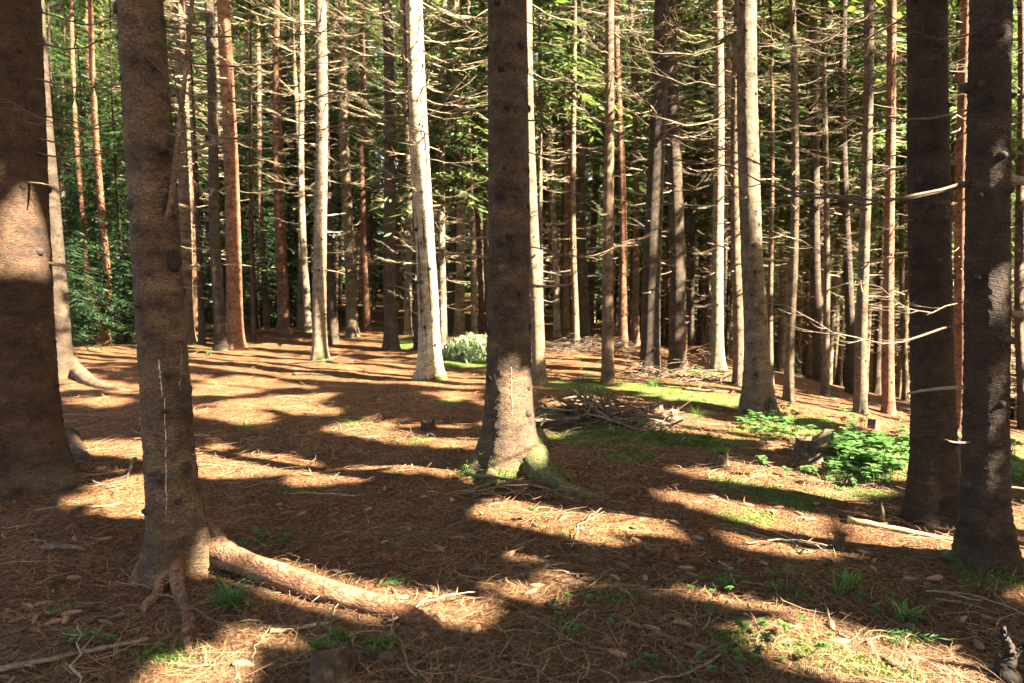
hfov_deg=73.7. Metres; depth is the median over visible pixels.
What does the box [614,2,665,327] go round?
spruce tree
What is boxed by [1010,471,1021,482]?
leafy plant
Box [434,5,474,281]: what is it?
spruce tree
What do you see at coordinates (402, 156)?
spruce tree
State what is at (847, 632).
spruce cone
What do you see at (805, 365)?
spruce tree
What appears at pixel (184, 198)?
spruce tree
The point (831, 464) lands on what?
leafy plant
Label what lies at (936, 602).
leafy plant
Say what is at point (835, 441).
leafy plant
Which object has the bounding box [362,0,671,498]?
spruce tree
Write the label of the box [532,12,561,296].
spruce tree
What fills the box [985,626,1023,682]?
root snag
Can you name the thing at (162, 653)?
moss
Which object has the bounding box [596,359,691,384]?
brushwood
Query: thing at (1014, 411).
spruce tree
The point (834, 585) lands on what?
grass tuft
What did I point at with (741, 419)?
leafy plant
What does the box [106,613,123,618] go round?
spruce cone
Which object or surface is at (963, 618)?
spruce cone
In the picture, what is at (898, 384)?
spruce tree
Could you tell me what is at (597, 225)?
spruce tree
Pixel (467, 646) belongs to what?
fallen twig
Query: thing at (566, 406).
dead pole
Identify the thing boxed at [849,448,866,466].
leafy plant
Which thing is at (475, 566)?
spruce cone
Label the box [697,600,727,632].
fallen twig
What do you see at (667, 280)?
spruce tree
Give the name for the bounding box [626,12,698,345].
spruce tree
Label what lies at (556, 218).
spruce tree
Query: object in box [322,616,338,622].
spruce cone
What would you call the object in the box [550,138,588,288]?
spruce tree
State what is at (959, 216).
spruce tree
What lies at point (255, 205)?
spruce tree
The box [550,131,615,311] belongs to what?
young spruce
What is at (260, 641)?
fallen twig
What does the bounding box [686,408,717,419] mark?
grass tuft
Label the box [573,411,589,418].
dead stick
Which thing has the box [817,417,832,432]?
leafy plant
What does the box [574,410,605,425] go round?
dead stick
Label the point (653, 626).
spruce cone
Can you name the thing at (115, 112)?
spruce tree
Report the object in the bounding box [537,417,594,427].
dead stick
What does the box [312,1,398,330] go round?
spruce tree
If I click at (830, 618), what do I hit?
fallen twig
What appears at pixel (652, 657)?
leafy plant
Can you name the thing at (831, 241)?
spruce tree
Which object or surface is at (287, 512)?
spruce cone
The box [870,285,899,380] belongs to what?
young spruce
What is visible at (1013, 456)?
leafy plant
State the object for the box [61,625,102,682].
fallen twig
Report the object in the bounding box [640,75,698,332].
spruce tree
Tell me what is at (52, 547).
fallen branch
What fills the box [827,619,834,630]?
spruce cone
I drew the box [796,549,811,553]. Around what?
spruce cone
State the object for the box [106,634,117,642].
leafy plant
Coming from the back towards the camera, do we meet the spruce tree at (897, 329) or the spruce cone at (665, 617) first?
the spruce tree at (897, 329)
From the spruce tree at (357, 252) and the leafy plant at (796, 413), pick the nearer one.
the leafy plant at (796, 413)
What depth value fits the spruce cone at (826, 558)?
3.90 m
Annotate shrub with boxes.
[416,332,486,363]
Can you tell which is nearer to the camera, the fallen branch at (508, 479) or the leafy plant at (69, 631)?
the leafy plant at (69, 631)
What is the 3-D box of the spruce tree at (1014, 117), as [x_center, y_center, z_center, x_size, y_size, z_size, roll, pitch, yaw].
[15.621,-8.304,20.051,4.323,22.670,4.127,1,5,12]
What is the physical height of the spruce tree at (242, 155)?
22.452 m
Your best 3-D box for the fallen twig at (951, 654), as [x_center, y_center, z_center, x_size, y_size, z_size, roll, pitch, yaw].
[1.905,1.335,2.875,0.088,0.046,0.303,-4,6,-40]
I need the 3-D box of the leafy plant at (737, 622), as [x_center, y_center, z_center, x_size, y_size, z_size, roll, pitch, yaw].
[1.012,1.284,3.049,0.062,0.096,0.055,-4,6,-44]
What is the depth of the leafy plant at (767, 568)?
3.61 m
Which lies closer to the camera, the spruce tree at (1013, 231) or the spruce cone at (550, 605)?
the spruce cone at (550, 605)
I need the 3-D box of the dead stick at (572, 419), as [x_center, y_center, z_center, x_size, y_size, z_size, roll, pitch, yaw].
[0.809,0.784,7.683,0.274,0.146,0.658,2,5,23]
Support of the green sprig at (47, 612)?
on the ground
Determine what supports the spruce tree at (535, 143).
on the ground
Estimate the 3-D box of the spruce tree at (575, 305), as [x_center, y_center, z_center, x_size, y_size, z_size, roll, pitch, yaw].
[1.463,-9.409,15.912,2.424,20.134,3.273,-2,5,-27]
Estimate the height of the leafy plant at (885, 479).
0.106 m
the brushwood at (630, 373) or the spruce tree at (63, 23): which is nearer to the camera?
the brushwood at (630, 373)
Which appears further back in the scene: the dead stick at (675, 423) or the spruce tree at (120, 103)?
the spruce tree at (120, 103)
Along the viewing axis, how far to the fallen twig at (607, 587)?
3.37 m
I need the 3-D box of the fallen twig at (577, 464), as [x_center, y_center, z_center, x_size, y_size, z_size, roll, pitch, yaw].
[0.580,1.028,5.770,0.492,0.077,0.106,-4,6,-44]
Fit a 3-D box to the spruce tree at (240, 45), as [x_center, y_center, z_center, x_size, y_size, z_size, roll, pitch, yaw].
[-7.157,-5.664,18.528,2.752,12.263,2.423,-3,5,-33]
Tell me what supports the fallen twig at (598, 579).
on the ground
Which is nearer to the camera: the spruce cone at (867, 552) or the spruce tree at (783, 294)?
the spruce cone at (867, 552)
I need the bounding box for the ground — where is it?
[0,290,1023,682]
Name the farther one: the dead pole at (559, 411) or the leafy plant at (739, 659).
the dead pole at (559, 411)
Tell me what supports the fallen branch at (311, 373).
on the ground
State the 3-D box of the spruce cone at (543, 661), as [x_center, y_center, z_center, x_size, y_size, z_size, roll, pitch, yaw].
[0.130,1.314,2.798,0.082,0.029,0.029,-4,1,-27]
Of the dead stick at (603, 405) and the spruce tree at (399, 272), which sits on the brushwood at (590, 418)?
the dead stick at (603, 405)
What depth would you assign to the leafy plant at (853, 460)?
6.08 m
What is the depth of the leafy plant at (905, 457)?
6.06 m
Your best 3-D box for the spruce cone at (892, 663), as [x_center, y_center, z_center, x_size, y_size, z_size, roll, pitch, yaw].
[1.585,1.345,2.844,0.037,0.037,0.105,1,7,-28]
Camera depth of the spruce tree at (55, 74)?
26.20 m
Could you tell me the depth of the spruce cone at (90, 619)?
3.19 m
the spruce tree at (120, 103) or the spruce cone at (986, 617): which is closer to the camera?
the spruce cone at (986, 617)
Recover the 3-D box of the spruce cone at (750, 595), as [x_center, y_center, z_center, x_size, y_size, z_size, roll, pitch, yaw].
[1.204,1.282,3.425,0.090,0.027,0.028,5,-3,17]
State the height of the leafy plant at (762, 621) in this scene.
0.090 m
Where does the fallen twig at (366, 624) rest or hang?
on the ground
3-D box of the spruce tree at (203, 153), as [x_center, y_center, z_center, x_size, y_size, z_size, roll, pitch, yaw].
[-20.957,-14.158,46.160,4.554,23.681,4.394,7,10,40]
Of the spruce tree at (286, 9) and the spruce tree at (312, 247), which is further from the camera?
the spruce tree at (312, 247)
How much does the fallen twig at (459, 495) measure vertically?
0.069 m
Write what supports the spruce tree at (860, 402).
on the ground
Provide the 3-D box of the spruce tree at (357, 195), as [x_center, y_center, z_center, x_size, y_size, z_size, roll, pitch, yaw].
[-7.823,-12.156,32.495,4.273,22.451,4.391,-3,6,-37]
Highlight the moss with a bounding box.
[120,337,1023,682]
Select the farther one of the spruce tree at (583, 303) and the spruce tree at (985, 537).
the spruce tree at (583, 303)
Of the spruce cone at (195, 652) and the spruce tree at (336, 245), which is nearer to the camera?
the spruce cone at (195, 652)
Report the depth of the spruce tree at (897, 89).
24.64 m
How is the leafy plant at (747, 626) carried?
on the ground
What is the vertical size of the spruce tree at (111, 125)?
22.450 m
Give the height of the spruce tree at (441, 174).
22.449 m
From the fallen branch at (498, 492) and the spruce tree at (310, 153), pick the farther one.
the spruce tree at (310, 153)
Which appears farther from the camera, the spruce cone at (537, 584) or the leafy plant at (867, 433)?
the leafy plant at (867, 433)
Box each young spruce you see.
[46,0,135,355]
[48,1,131,324]
[50,1,100,312]
[59,0,130,312]
[64,0,207,346]
[71,30,205,319]
[102,0,247,335]
[192,0,259,321]
[203,2,312,332]
[204,9,294,319]
[242,73,344,327]
[269,6,362,313]
[337,42,412,310]
[403,65,470,301]
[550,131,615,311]
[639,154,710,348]
[763,179,803,375]
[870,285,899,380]
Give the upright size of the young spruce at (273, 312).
11.666 m
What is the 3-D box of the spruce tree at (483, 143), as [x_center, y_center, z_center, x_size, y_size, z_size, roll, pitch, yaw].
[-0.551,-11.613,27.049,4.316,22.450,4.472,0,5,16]
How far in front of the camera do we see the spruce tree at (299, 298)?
22.47 m
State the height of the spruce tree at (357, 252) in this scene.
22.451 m
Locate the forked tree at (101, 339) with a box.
[69,0,118,345]
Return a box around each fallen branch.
[0,636,148,676]
[41,544,86,551]
[119,457,136,479]
[269,355,353,363]
[292,372,335,375]
[458,483,549,494]
[463,472,599,503]
[559,375,599,380]
[682,384,740,392]
[732,527,830,547]
[814,480,864,486]
[847,516,952,540]
[881,502,885,521]
[926,590,980,600]
[943,549,950,556]
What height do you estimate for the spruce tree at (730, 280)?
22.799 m
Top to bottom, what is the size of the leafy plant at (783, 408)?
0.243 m
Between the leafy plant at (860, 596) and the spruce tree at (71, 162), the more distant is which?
the spruce tree at (71, 162)
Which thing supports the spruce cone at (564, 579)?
on the ground
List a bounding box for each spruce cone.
[7,615,27,623]
[24,603,33,608]
[29,626,41,632]
[31,612,39,623]
[33,600,54,607]
[43,618,61,626]
[61,609,82,615]
[61,615,69,624]
[66,575,81,579]
[76,616,94,623]
[95,537,111,540]
[98,619,112,624]
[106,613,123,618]
[188,649,208,655]
[232,659,254,667]
[275,645,286,655]
[283,510,294,514]
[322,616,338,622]
[333,569,343,576]
[386,518,397,521]
[395,595,409,599]
[429,585,436,594]
[434,544,443,552]
[436,611,444,621]
[450,535,466,538]
[471,563,480,569]
[471,624,480,633]
[500,550,514,556]
[518,563,532,568]
[524,587,537,594]
[530,583,543,587]
[534,657,551,664]
[544,560,563,565]
[546,599,556,609]
[557,578,573,582]
[559,515,566,520]
[564,579,583,585]
[580,576,595,581]
[607,648,627,658]
[610,574,619,580]
[615,561,631,569]
[619,588,631,595]
[632,537,642,541]
[643,624,660,630]
[644,546,662,551]
[658,613,670,621]
[670,520,680,524]
[672,552,679,561]
[673,619,692,626]
[678,566,695,569]
[686,572,696,576]
[687,642,706,649]
[691,535,703,540]
[700,581,720,588]
[730,585,741,592]
[735,661,747,675]
[736,558,744,563]
[740,503,753,506]
[742,594,759,599]
[776,639,790,643]
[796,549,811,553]
[799,666,822,674]
[821,556,832,561]
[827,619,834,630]
[828,638,849,643]
[838,629,854,636]
[855,549,870,554]
[864,638,870,644]
[881,657,906,671]
[893,577,910,583]
[902,622,914,627]
[904,576,915,580]
[926,575,942,580]
[938,586,951,590]
[947,644,962,651]
[960,616,967,622]
[973,639,984,650]
[979,614,997,620]
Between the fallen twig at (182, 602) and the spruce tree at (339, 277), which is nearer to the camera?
the fallen twig at (182, 602)
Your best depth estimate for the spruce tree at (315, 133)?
25.59 m
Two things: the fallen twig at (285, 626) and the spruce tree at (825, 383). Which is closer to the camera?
the fallen twig at (285, 626)
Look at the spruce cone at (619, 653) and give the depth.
2.85 m
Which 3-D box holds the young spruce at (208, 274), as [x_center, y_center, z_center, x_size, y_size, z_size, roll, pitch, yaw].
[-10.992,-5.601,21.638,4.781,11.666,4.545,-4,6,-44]
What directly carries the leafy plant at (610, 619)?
on the ground
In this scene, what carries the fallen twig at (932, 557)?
on the ground
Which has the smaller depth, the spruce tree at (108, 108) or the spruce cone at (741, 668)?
the spruce cone at (741, 668)
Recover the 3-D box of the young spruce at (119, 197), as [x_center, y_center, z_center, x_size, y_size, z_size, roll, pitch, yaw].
[-13.332,-7.093,24.581,4.595,14.358,4.752,-4,6,-40]
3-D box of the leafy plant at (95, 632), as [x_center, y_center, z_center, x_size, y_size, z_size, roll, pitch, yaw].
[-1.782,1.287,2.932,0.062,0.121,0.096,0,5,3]
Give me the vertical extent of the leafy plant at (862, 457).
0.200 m
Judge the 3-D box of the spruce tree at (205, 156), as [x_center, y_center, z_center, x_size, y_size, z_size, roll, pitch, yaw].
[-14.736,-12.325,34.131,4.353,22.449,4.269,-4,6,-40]
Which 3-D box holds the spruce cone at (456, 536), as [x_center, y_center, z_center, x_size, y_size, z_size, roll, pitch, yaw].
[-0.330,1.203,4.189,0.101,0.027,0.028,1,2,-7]
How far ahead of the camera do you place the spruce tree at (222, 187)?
26.82 m
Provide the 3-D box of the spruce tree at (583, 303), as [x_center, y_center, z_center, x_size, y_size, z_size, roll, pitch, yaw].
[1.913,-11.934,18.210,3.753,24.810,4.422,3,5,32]
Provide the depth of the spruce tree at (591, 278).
26.85 m
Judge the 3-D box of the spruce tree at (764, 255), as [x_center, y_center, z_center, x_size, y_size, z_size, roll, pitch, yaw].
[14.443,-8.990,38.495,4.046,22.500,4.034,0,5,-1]
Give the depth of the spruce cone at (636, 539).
4.11 m
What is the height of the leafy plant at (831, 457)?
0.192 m
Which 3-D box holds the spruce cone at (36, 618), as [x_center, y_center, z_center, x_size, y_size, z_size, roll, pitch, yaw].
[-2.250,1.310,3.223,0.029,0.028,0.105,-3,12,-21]
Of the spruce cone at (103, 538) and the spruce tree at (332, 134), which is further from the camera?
the spruce tree at (332, 134)
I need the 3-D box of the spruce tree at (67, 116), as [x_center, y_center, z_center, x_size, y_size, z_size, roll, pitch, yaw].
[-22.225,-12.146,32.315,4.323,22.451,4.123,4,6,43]
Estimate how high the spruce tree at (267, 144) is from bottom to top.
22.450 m
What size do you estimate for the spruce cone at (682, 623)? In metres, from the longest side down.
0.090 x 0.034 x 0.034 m
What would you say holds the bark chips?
on the ground
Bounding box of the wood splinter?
[270,621,328,633]
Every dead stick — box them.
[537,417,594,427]
[539,411,570,426]
[540,400,554,412]
[544,396,587,401]
[544,407,582,414]
[549,412,564,416]
[558,398,609,413]
[563,399,620,414]
[563,401,592,420]
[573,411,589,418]
[574,386,622,425]
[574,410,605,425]
[577,383,606,425]
[579,396,595,420]
[586,413,660,430]
[588,392,604,424]
[593,386,608,410]
[603,405,637,416]
[604,413,654,423]
[604,415,677,426]
[605,394,638,409]
[610,404,639,415]
[613,400,630,417]
[613,408,643,413]
[615,402,650,408]
[635,401,663,417]
[651,419,683,425]
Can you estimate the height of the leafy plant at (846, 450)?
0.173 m
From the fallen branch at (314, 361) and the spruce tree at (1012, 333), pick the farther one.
the spruce tree at (1012, 333)
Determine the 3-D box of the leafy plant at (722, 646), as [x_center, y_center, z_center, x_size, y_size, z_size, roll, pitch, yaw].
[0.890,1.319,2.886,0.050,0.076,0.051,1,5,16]
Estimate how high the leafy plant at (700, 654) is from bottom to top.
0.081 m
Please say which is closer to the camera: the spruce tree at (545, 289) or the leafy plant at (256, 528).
the leafy plant at (256, 528)
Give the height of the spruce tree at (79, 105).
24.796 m
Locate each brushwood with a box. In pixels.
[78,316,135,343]
[446,470,579,510]
[531,330,665,360]
[537,397,705,436]
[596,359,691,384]
[646,363,740,388]
[667,343,732,367]
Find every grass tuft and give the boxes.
[185,572,273,619]
[594,384,608,394]
[648,378,660,386]
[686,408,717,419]
[712,572,739,586]
[815,576,854,595]
[823,565,871,590]
[880,596,936,621]
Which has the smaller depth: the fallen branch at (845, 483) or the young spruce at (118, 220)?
the fallen branch at (845, 483)
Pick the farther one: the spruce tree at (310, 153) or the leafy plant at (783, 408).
the spruce tree at (310, 153)
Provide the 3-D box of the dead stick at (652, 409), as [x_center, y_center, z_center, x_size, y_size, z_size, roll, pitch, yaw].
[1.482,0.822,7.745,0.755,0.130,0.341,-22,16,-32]
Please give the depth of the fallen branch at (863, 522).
4.45 m
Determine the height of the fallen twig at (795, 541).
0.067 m
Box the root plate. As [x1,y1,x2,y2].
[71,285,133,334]
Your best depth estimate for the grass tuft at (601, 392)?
9.90 m
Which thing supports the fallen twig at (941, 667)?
on the ground
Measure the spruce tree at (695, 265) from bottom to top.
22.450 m
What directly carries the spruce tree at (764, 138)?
on the ground
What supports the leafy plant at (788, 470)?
on the ground
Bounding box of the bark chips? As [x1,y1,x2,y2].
[0,379,1023,682]
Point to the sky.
(633, 1)
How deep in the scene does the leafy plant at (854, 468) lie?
5.72 m
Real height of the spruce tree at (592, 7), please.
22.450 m
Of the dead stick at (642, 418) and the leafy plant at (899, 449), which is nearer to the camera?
the leafy plant at (899, 449)
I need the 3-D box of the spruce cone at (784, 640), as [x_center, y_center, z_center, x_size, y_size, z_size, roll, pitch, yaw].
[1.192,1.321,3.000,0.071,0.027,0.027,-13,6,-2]
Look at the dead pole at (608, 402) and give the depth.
7.86 m
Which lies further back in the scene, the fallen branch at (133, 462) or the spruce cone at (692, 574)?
the fallen branch at (133, 462)
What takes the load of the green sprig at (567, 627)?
on the ground
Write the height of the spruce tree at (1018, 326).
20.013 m
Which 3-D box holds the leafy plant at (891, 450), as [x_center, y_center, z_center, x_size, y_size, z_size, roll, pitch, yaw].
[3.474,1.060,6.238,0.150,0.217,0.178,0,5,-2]
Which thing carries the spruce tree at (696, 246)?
on the ground
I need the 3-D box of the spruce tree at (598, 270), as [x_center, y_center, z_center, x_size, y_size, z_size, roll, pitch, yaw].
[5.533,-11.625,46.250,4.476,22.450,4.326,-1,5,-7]
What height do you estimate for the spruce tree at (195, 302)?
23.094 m
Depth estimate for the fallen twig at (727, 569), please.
3.66 m
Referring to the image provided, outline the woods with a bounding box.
[46,0,1016,419]
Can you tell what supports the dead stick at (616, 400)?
on the brushwood at (590, 418)
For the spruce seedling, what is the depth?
3.48 m
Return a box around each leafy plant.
[66,627,76,639]
[70,631,82,644]
[84,629,105,644]
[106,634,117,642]
[249,526,264,538]
[527,506,535,515]
[549,598,555,612]
[584,594,592,604]
[606,428,615,441]
[606,617,615,627]
[629,660,637,673]
[643,652,660,668]
[645,427,655,438]
[694,650,704,663]
[702,600,714,621]
[705,664,716,678]
[718,642,727,660]
[728,567,740,582]
[730,647,741,661]
[733,617,745,636]
[733,656,747,669]
[735,416,749,424]
[737,621,754,635]
[742,420,752,424]
[747,651,758,669]
[749,427,760,436]
[752,645,765,660]
[756,455,769,477]
[757,617,769,630]
[759,437,769,456]
[759,632,774,655]
[765,567,773,583]
[767,581,776,590]
[768,416,780,423]
[775,402,785,412]
[777,656,786,663]
[778,619,791,637]
[783,466,791,476]
[790,410,801,422]
[795,612,806,626]
[799,465,812,477]
[811,641,832,657]
[815,429,841,436]
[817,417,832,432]
[822,460,843,484]
[822,475,834,484]
[823,456,839,476]
[824,439,844,467]
[826,630,834,639]
[830,439,857,458]
[836,459,850,477]
[836,469,846,480]
[838,445,863,463]
[839,426,850,434]
[840,449,852,462]
[840,455,849,472]
[845,433,867,441]
[845,457,860,471]
[846,419,858,433]
[849,434,869,441]
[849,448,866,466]
[849,465,858,479]
[850,440,865,448]
[850,450,873,470]
[852,431,876,438]
[853,457,868,473]
[857,592,869,607]
[860,471,870,486]
[861,451,882,475]
[862,437,884,449]
[864,457,875,466]
[865,463,882,487]
[867,437,890,461]
[869,448,885,455]
[870,603,882,618]
[872,432,886,438]
[874,459,906,476]
[875,436,895,450]
[880,453,899,477]
[880,464,892,483]
[880,477,891,485]
[885,444,899,469]
[891,447,907,452]
[892,439,908,453]
[894,454,908,474]
[896,434,908,454]
[898,441,909,463]
[901,432,909,441]
[907,617,918,621]
[932,600,941,609]
[1010,453,1020,459]
[1010,461,1023,484]
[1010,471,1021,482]
[1011,439,1023,454]
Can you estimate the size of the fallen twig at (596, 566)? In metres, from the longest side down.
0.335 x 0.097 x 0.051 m
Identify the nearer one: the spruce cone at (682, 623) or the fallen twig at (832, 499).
the spruce cone at (682, 623)
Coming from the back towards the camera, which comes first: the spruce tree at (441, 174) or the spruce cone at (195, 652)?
the spruce tree at (441, 174)
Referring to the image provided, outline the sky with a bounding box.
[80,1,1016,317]
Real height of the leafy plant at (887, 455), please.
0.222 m
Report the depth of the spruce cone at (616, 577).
3.63 m
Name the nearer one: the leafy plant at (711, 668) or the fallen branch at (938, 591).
the leafy plant at (711, 668)
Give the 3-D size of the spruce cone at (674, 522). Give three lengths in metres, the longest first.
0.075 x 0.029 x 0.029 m
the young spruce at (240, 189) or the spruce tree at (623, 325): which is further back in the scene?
the young spruce at (240, 189)
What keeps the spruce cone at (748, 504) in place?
on the ground
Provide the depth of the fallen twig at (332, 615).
3.19 m
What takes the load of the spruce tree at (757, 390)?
on the ground
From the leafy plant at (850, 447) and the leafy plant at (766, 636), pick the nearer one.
the leafy plant at (766, 636)
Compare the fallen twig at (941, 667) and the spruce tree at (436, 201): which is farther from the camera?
the spruce tree at (436, 201)
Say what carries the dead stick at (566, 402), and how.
in the brushwood at (590, 418)
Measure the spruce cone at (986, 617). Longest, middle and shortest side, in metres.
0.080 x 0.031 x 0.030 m
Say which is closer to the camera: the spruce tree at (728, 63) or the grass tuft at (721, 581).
the grass tuft at (721, 581)
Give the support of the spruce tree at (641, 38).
on the ground
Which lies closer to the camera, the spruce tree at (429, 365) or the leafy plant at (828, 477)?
the leafy plant at (828, 477)
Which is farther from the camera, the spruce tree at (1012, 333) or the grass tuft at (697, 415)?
the spruce tree at (1012, 333)
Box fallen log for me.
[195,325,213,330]
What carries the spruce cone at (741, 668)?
on the ground
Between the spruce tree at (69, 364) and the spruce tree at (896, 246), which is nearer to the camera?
the spruce tree at (69, 364)
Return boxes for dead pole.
[538,407,577,413]
[540,400,607,409]
[597,405,670,420]
[603,396,616,407]
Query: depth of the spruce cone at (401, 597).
3.38 m
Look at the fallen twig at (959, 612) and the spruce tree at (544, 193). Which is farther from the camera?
the spruce tree at (544, 193)
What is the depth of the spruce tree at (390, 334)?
16.30 m
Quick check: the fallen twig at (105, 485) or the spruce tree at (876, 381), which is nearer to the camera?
the fallen twig at (105, 485)
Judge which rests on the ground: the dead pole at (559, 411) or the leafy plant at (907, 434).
the leafy plant at (907, 434)
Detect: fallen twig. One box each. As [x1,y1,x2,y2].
[9,580,55,583]
[21,659,73,681]
[34,501,121,510]
[35,563,108,584]
[57,654,120,680]
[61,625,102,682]
[90,479,118,490]
[114,614,139,652]
[117,567,137,596]
[152,592,234,629]
[157,659,224,669]
[194,647,223,668]
[216,580,251,605]
[224,588,302,629]
[244,455,277,460]
[244,477,296,487]
[252,626,270,659]
[289,492,364,495]
[316,622,401,672]
[322,604,347,630]
[323,432,373,436]
[326,562,381,577]
[335,616,393,626]
[349,627,381,636]
[384,613,416,675]
[387,587,474,621]
[434,485,483,499]
[437,604,465,631]
[455,630,480,659]
[498,569,568,580]
[503,628,555,633]
[505,636,561,682]
[525,615,593,644]
[559,582,646,599]
[563,458,592,467]
[566,542,595,549]
[571,508,601,546]
[574,549,624,570]
[585,568,613,588]
[627,652,722,682]
[640,569,680,582]
[694,586,709,613]
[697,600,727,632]
[718,560,737,583]
[738,603,759,669]
[742,538,826,545]
[773,530,829,557]
[789,527,808,551]
[793,490,869,501]
[799,612,865,630]
[803,589,849,638]
[907,652,975,682]
[909,552,955,559]
[924,644,989,669]
[934,598,1016,615]
[941,607,979,616]
[948,587,1023,614]
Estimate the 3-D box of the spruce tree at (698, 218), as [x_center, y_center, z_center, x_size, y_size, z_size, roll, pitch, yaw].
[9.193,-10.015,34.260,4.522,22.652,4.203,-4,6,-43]
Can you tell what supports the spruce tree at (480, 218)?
on the ground
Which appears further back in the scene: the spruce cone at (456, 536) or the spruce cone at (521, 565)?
the spruce cone at (456, 536)
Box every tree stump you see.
[307,626,357,682]
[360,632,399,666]
[419,417,436,431]
[653,403,664,409]
[669,409,678,419]
[710,447,731,466]
[792,429,840,463]
[833,531,844,550]
[867,417,879,429]
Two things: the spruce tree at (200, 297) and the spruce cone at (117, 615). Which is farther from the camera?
the spruce tree at (200, 297)
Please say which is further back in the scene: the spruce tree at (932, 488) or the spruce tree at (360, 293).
the spruce tree at (360, 293)
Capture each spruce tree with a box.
[0,0,211,504]
[0,0,445,656]
[41,0,131,390]
[45,0,124,294]
[45,1,85,177]
[45,1,87,272]
[51,0,114,303]
[51,0,124,290]
[53,0,125,286]
[59,0,83,261]
[80,0,120,295]
[80,5,201,192]
[81,0,128,280]
[81,51,125,257]
[82,0,196,276]
[85,0,198,241]
[104,0,224,268]
[105,0,127,253]
[105,0,256,342]
[106,14,125,199]
[116,0,243,261]
[163,0,255,344]
[164,0,207,212]
[164,0,269,350]
[166,0,307,348]
[171,0,238,334]
[193,0,211,296]
[193,2,254,313]
[194,2,295,332]
[194,3,257,263]
[196,0,300,341]
[198,0,274,241]
[202,2,291,270]
[207,17,269,297]
[216,0,330,333]
[219,0,290,329]
[221,0,312,314]
[230,0,315,297]
[239,0,336,316]
[243,0,358,331]
[243,0,405,362]
[246,0,330,328]
[246,0,378,343]
[246,4,314,307]
[248,43,273,293]
[262,0,331,311]
[262,2,372,316]
[267,0,314,293]
[267,10,334,246]
[271,0,372,294]
[271,0,398,337]
[271,26,314,261]
[283,0,383,317]
[284,0,335,299]
[295,0,487,380]
[295,126,313,307]
[304,2,396,287]
[305,0,468,350]
[307,0,404,296]
[312,0,382,292]
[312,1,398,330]
[326,3,344,305]
[332,98,358,298]
[333,0,405,309]
[333,12,382,302]
[334,3,383,303]
[353,0,487,344]
[356,0,441,350]
[359,0,413,334]
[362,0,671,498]
[367,0,466,277]
[369,0,430,309]
[372,9,412,302]
[373,2,452,314]
[380,0,464,279]
[394,1,448,280]
[395,0,488,332]
[424,0,534,328]
[427,0,487,335]
[431,50,448,297]
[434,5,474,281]
[435,0,487,333]
[435,7,465,300]
[447,0,487,331]
[453,0,631,305]
[453,16,561,234]
[455,0,633,384]
[463,0,487,312]
[463,10,544,219]
[463,19,548,174]
[464,2,483,287]
[464,6,484,298]
[464,6,537,247]
[532,0,621,348]
[532,0,641,331]
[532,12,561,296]
[533,0,622,303]
[533,0,624,325]
[533,3,562,311]
[533,5,562,309]
[534,0,570,337]
[534,0,630,342]
[537,19,599,308]
[542,0,649,324]
[543,0,604,335]
[543,0,667,333]
[543,0,685,383]
[545,109,561,289]
[546,67,603,278]
[549,171,560,303]
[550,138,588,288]
[558,0,764,371]
[566,0,665,347]
[570,36,615,322]
[575,0,763,375]
[586,0,639,330]
[586,93,627,300]
[587,0,691,336]
[587,0,878,417]
[587,21,631,298]
[592,0,651,344]
[597,2,686,315]
[601,17,666,312]
[614,0,785,353]
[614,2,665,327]
[616,0,730,323]
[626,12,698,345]
[640,0,789,353]
[640,75,691,346]
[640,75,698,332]
[642,0,802,372]
[646,0,799,385]
[647,8,711,355]
[660,0,1023,576]
[668,0,733,347]
[669,3,705,351]
[677,0,788,325]
[682,0,727,351]
[683,0,847,322]
[683,3,711,328]
[684,6,767,345]
[685,2,710,334]
[685,61,727,344]
[685,93,705,349]
[690,0,809,308]
[696,65,728,349]
[698,0,846,384]
[702,90,732,360]
[710,0,895,402]
[710,11,777,310]
[724,263,732,361]
[727,1,835,372]
[728,1,790,331]
[757,0,803,349]
[757,0,899,378]
[757,0,905,396]
[758,1,886,381]
[759,0,1023,527]
[761,3,800,302]
[762,19,901,358]
[762,47,781,361]
[762,201,803,348]
[763,0,965,415]
[763,1,857,377]
[764,0,907,384]
[764,12,874,343]
[764,134,803,351]
[779,0,956,352]
[779,34,803,376]
[781,0,904,393]
[783,55,841,377]
[788,18,905,384]
[796,0,1021,415]
[797,169,877,384]
[799,55,879,357]
[803,31,901,385]
[830,23,862,386]
[831,0,953,388]
[832,4,906,393]
[832,5,906,390]
[835,0,955,397]
[852,0,900,391]
[854,0,953,376]
[855,0,1023,428]
[856,4,956,394]
[870,0,949,401]
[871,0,1017,324]
[894,247,899,377]
[895,4,1014,271]
[897,0,1017,323]
[948,0,1023,429]
[950,18,1023,331]
[953,4,1023,395]
[1010,279,1023,397]
[1010,324,1016,393]
[1011,6,1023,365]
[1011,10,1023,391]
[1011,23,1023,378]
[1011,29,1023,385]
[1011,139,1023,154]
[1011,335,1016,420]
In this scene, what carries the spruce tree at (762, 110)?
on the ground
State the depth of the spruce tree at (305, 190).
40.90 m
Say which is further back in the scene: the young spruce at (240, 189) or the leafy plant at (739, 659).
the young spruce at (240, 189)
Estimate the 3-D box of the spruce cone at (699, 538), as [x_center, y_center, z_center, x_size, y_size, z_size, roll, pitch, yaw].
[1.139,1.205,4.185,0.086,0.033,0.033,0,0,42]
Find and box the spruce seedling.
[769,548,805,592]
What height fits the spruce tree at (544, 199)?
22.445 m
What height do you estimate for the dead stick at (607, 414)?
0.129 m
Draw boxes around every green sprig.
[45,600,88,614]
[61,620,110,643]
[380,573,416,584]
[388,539,417,546]
[563,614,586,634]
[880,627,949,645]

